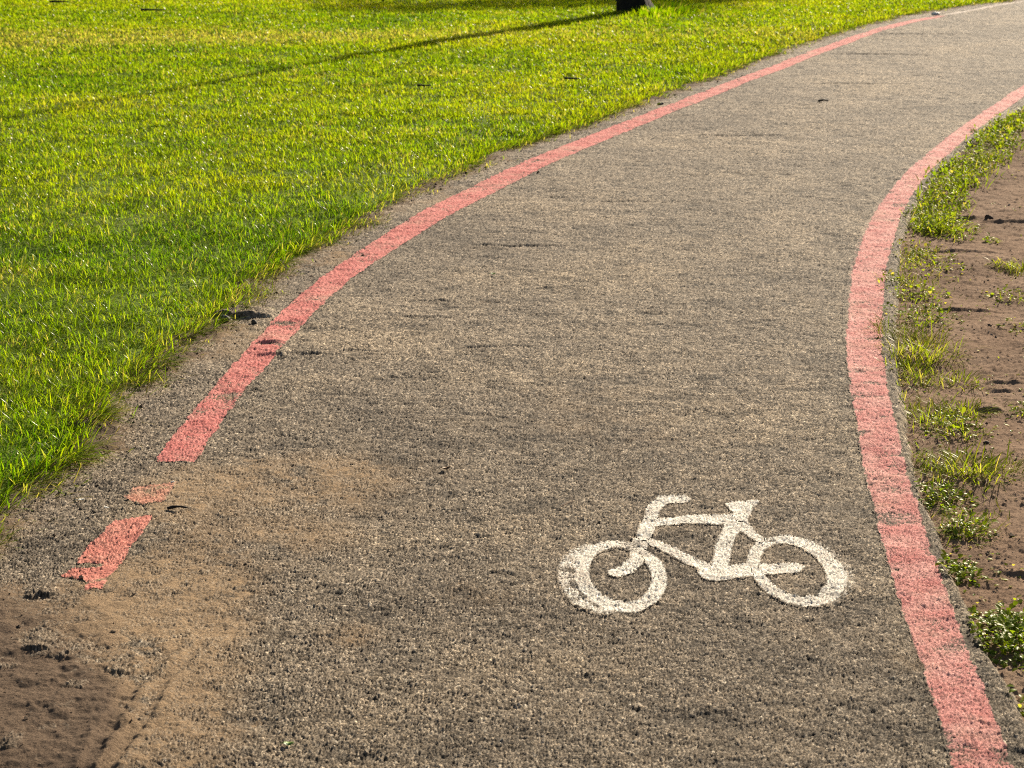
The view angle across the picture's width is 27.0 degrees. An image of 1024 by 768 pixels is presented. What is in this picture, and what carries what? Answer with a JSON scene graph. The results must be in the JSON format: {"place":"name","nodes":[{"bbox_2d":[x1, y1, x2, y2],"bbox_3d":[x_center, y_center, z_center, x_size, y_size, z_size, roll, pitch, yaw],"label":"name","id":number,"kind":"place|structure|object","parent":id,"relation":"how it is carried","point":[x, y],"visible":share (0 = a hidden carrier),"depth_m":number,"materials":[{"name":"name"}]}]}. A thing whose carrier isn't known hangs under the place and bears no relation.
{"place":"outdoors","nodes":[
{"label":"outdoors","id":0,"kind":"place"},
{"bbox_2d":[0,0,1012,547],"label":"grass","id":1,"kind":"structure","parent":0,"point":[694,34],"depth_m":14.04,"materials":[{"name":"green plant"}]},
{"bbox_2d":[49,0,68,1],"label":"twig","id":2,"kind":"object","parent":1,"relation":"on","point":[57,1],"visible":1,"depth_m":23.56,"materials":[{"name":"brown wood"}]},
{"bbox_2d":[140,8,165,10],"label":"twig","id":3,"kind":"object","parent":1,"relation":"on","point":[141,9],"visible":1,"depth_m":22.17,"materials":[{"name":"brown wood"}]},
{"bbox_2d":[616,0,654,12],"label":"tree","id":4,"kind":"object","parent":1,"relation":"on","point":[624,5],"visible":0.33,"depth_m":22.69,"materials":[{"name":"black plant"}]},
{"bbox_2d":[571,0,724,18],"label":"grass","id":5,"kind":"structure","parent":1,"relation":"on","point":[660,8],"depth_m":22.53,"materials":[{"name":"green plant"}]},
{"bbox_2d":[0,0,1023,767],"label":"path","id":6,"kind":"structure","parent":0,"point":[612,338],"depth_m":5.88,"materials":[{"name":"grey asphalt"}]},
{"bbox_2d":[61,515,151,590],"bbox_3d":[-1.016,0.418,5.354,0.132,0.014,0.602,1,14,4],"label":"edge line","id":7,"kind":"object","parent":6,"relation":"on","point":[107,550],"visible":1,"depth_m":5.35,"materials":[{"name":"red paint"}]},
{"bbox_2d":[123,481,179,504],"bbox_3d":[-0.992,0.298,5.827,0.137,0.010,0.215,0,14,0],"label":"edge line","id":8,"kind":"object","parent":6,"relation":"on","point":[149,494],"visible":1,"depth_m":5.83,"materials":[{"name":"pink paint"}]},
{"bbox_2d":[167,505,186,509],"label":"twig","id":9,"kind":"object","parent":6,"relation":"on","point":[172,507],"visible":1,"depth_m":5.68,"materials":[{"name":"brown wood"}]},
{"bbox_2d":[219,315,230,321],"bbox_3d":[-1.069,-0.243,7.941,0.055,0.030,0.036,13,19,43],"label":"stone","id":10,"kind":"object","parent":6,"relation":"on","point":[223,317],"visible":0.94,"depth_m":7.92,"materials":[{"name":"grey stone"}]},
{"bbox_2d":[279,742,293,745],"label":"green leaf","id":11,"kind":"object","parent":6,"relation":"on","point":[288,743],"visible":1,"depth_m":4.18,"materials":[{"name":"green plant"}]},
{"bbox_2d":[155,14,947,462],"bbox_3d":[1.452,-1.914,14.678,0.970,0.027,18.286,4,15,17],"label":"edge line","id":12,"kind":"object","parent":6,"relation":"on","point":[199,426],"visible":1,"depth_m":8.94,"materials":[{"name":"red paint"}]},
{"bbox_2d":[556,493,858,615],"bbox_3d":[0.473,0.419,5.340,0.735,0.017,0.947,0,14,0],"label":"bicycle symbol","id":13,"kind":"object","parent":6,"relation":"on","point":[577,587],"visible":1,"depth_m":5.25,"materials":[{"name":"white paint"}]},
{"bbox_2d":[842,85,1023,767],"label":"edge line","id":14,"kind":"object","parent":6,"relation":"on","point":[970,727],"visible":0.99,"depth_m":5.75,"materials":[{"name":"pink paint"}]},
{"bbox_2d":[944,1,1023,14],"bbox_3d":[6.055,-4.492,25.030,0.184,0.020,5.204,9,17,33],"label":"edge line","id":15,"kind":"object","parent":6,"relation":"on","point":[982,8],"visible":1,"depth_m":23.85,"materials":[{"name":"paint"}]},
{"bbox_2d":[895,112,1023,721],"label":"bare earth","id":16,"kind":"structure","parent":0,"point":[1004,343],"depth_m":7.32,"materials":[{"name":"brown soil"}]},
{"bbox_2d":[1,75,1023,767],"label":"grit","id":17,"kind":"object","parent":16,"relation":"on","point":[363,255],"visible":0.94,"depth_m":6.76,"materials":[{"name":"gravel"}]},
{"bbox_2d":[872,345,944,386],"bbox_3d":[1.368,-0.060,7.276,0.272,0.095,0.459,-4,14,-14],"label":"grass tuft","id":18,"kind":"object","parent":16,"relation":"on","point":[908,363],"visible":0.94,"depth_m":7.33,"materials":[{"name":"green plant"}]},
{"bbox_2d":[873,268,950,306],"bbox_3d":[1.616,-0.391,8.614,0.329,0.076,0.662,0,14,0],"label":"grass tuft","id":19,"kind":"object","parent":16,"relation":"on","point":[931,291],"visible":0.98,"depth_m":8.63,"materials":[{"name":"green plant"}]},
{"bbox_2d":[880,301,964,332],"bbox_3d":[1.543,-0.262,8.081,0.358,0.075,0.487,0,14,0],"label":"grass tuft","id":20,"kind":"object","parent":16,"relation":"on","point":[923,312],"visible":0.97,"depth_m":8.11,"materials":[{"name":"green plant"}]},
{"bbox_2d":[861,313,992,375],"bbox_3d":[1.475,-0.170,7.599,0.487,0.163,0.874,0,14,0],"label":"grass tuft","id":21,"kind":"object","parent":16,"relation":"on","point":[926,343],"visible":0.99,"depth_m":7.67,"materials":[{"name":"green plant"}]},
{"bbox_2d":[891,238,967,277],"bbox_3d":[1.802,-0.547,9.238,0.300,0.057,0.861,0,14,0],"label":"grass tuft","id":22,"kind":"object","parent":16,"relation":"on","point":[920,255],"visible":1,"depth_m":9.27,"materials":[{"name":"green plant"}]},
{"bbox_2d":[896,195,986,241],"bbox_3d":[2.036,-0.779,10.084,0.436,0.128,1.053,0,14,0],"label":"grass tuft","id":23,"kind":"object","parent":16,"relation":"on","point":[949,223],"visible":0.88,"depth_m":10.03,"materials":[{"name":"green plant"}]},
{"bbox_2d":[903,395,983,431],"bbox_3d":[1.333,0.075,6.690,0.310,0.116,0.390,0,14,0],"label":"grass tuft","id":24,"kind":"object","parent":16,"relation":"on","point":[936,412],"visible":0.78,"depth_m":6.73,"materials":[{"name":"green plant"}]},
{"bbox_2d":[914,478,979,510],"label":"weed clump","id":25,"kind":"object","parent":16,"relation":"on","point":[946,485],"visible":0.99,"depth_m":5.84,"materials":[{"name":"green plant"}]},
{"bbox_2d":[914,407,997,444],"bbox_3d":[1.360,0.121,6.517,0.269,0.100,0.361,0,14,0],"label":"grass tuft","id":26,"kind":"object","parent":16,"relation":"on","point":[950,421],"visible":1,"depth_m":6.53,"materials":[{"name":"green plant"}]},
{"bbox_2d":[894,106,1023,667],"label":"ground cover","id":27,"kind":"object","parent":16,"relation":"on","point":[1018,122],"visible":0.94,"depth_m":10.71,"materials":[{"name":"green plant"}]},
{"bbox_2d":[903,429,1023,490],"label":"grass tuft","id":28,"kind":"object","parent":16,"relation":"on","point":[975,465],"visible":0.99,"depth_m":6.10,"materials":[{"name":"green plant"}]},
{"bbox_2d":[935,549,992,586],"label":"weed clump","id":29,"kind":"object","parent":16,"relation":"on","point":[955,567],"visible":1,"depth_m":5.22,"materials":[{"name":"green plant"}]},
{"bbox_2d":[935,368,993,392],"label":"grass tuft","id":30,"kind":"object","parent":16,"relation":"on","point":[963,377],"visible":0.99,"depth_m":7.15,"materials":[{"name":"green plant"}]},
{"bbox_2d":[928,509,1002,543],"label":"grass tuft","id":31,"kind":"object","parent":16,"relation":"on","point":[968,522],"visible":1,"depth_m":5.56,"materials":[{"name":"green plant"}]},
{"bbox_2d":[939,396,1009,420],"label":"grass tuft","id":32,"kind":"object","parent":16,"relation":"on","point":[974,410],"visible":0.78,"depth_m":6.79,"materials":[{"name":"green plant"}]},
{"bbox_2d":[984,214,993,219],"bbox_3d":[2.297,-0.799,10.277,0.046,0.035,0.031,-3,14,-10],"label":"clod","id":33,"kind":"object","parent":16,"relation":"on","point":[987,216],"visible":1,"depth_m":10.27,"materials":[{"name":"brown soil"}]},
{"bbox_2d":[980,232,1000,243],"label":"weed clump","id":34,"kind":"object","parent":16,"relation":"on","point":[987,238],"visible":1,"depth_m":9.67,"materials":[{"name":"green plant"}]},
{"bbox_2d":[967,601,1023,671],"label":"weed clump","id":35,"kind":"object","parent":16,"relation":"on","point":[1004,624],"visible":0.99,"depth_m":4.80,"materials":[{"name":"green plant"}]},
{"bbox_2d":[979,284,1023,304],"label":"grass tuft","id":36,"kind":"object","parent":16,"relation":"on","point":[1009,290],"visible":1,"depth_m":8.51,"materials":[{"name":"green plant"}]},
{"bbox_2d":[984,256,1023,278],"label":"grass tuft","id":37,"kind":"object","parent":16,"relation":"on","point":[1013,267],"visible":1,"depth_m":9.00,"materials":[{"name":"green plant"}]},
{"bbox_2d":[996,317,1023,334],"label":"grass tuft","id":38,"kind":"object","parent":16,"relation":"on","point":[1006,319],"visible":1,"depth_m":7.96,"materials":[{"name":"green plant"}]},
{"bbox_2d":[1006,684,1023,715],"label":"weed clump","id":39,"kind":"object","parent":16,"relation":"on","point":[1020,706],"visible":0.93,"depth_m":4.42,"materials":[{"name":"green plant"}]},
{"bbox_2d":[1008,401,1023,417],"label":"grass tuft","id":40,"kind":"object","parent":16,"relation":"on","point":[1015,409],"visible":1,"depth_m":6.78,"materials":[{"name":"green plant"}]}
]}

